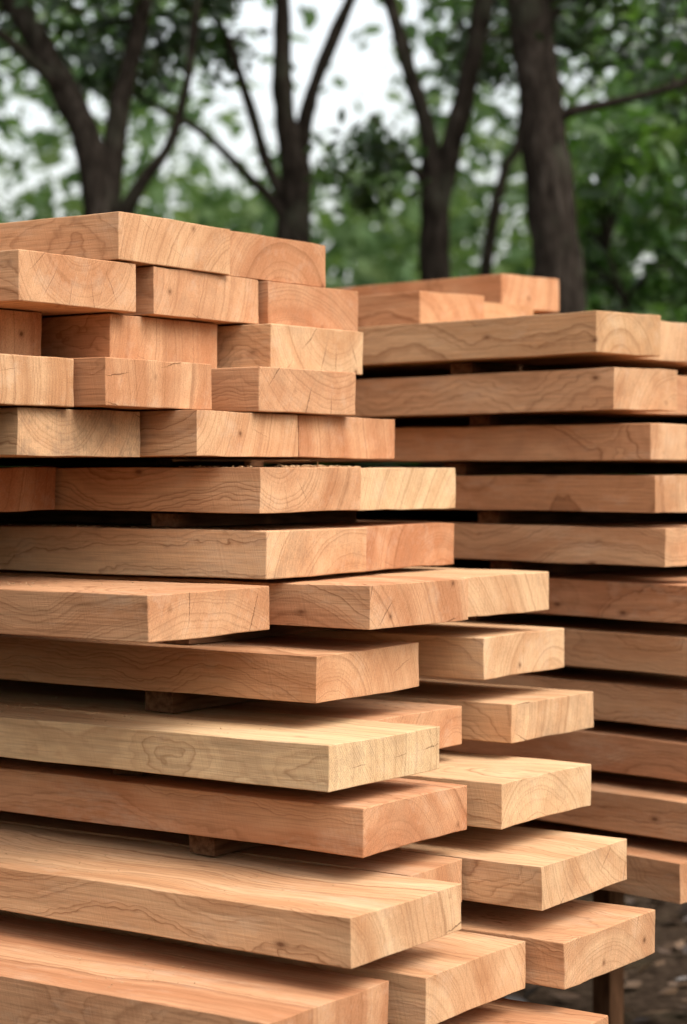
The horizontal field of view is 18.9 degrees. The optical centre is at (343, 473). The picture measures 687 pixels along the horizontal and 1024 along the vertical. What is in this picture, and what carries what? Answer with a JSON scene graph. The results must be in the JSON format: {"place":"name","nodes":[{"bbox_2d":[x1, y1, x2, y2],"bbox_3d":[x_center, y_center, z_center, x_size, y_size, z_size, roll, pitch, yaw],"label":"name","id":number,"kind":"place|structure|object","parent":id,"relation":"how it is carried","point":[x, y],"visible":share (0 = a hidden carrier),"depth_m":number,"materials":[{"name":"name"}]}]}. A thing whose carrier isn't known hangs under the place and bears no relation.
{"place":"outdoors","nodes":[
{"label":"outdoors","id":0,"kind":"place"},
{"bbox_2d":[0,0,685,285],"label":"sky","id":1,"kind":"structure","parent":0,"point":[361,70],"materials":[{"name":"white"}]},
{"bbox_2d":[339,260,667,464],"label":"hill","id":2,"kind":"structure","parent":0,"point":[408,267],"depth_m":51.10,"materials":[{"name":"green plant"}]},
{"bbox_2d":[502,892,686,1023],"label":"ground","id":3,"kind":"structure","parent":0,"point":[644,996],"depth_m":4.83,"materials":[{"name":"brown soil"}]},
{"bbox_2d":[0,0,241,214],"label":"tree","id":4,"kind":"object","parent":3,"relation":"on","point":[100,162],"visible":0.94,"depth_m":9.03,"materials":[{"name":"green plant"}]},
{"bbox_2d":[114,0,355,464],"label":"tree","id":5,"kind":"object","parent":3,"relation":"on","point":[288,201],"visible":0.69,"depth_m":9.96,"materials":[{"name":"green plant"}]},
{"bbox_2d":[0,212,655,1023],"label":"lumber stack","id":6,"kind":"object","parent":3,"relation":"on","point":[238,784],"visible":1,"depth_m":2.96,"materials":[{"name":"beige wood"}]},
{"bbox_2d":[0,0,686,464],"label":"distant trees","id":7,"kind":"object","parent":3,"relation":"on","point":[384,250],"visible":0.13,"depth_m":22.25,"materials":[{"name":"green plant"}]},
{"bbox_2d":[304,0,568,464],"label":"tree","id":8,"kind":"object","parent":3,"relation":"on","point":[436,176],"visible":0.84,"depth_m":8.96,"materials":[{"name":"green plant"}]},
{"bbox_2d":[256,273,686,1023],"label":"lumber stack","id":9,"kind":"object","parent":3,"relation":"on","point":[558,443],"visible":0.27,"depth_m":3.69,"materials":[{"name":"brown wood"}]},
{"bbox_2d":[381,0,643,275],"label":"tree","id":10,"kind":"object","parent":3,"relation":"on","point":[490,234],"visible":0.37,"depth_m":10.98,"materials":[{"name":"brown plant"}]},
{"bbox_2d":[484,0,686,314],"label":"tree","id":11,"kind":"object","parent":3,"relation":"on","point":[536,27],"visible":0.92,"depth_m":7.94,"materials":[{"name":"green plant"}]},
{"bbox_2d":[499,0,686,322],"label":"tree","id":12,"kind":"object","parent":3,"relation":"on","point":[619,144],"visible":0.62,"depth_m":10.18,"materials":[{"name":"green plant"}]},
{"bbox_2d":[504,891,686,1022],"bbox_3d":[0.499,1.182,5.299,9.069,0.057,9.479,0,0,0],"label":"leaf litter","id":13,"kind":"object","parent":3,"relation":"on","point":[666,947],"visible":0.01,"depth_m":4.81,"materials":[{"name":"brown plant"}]}
]}

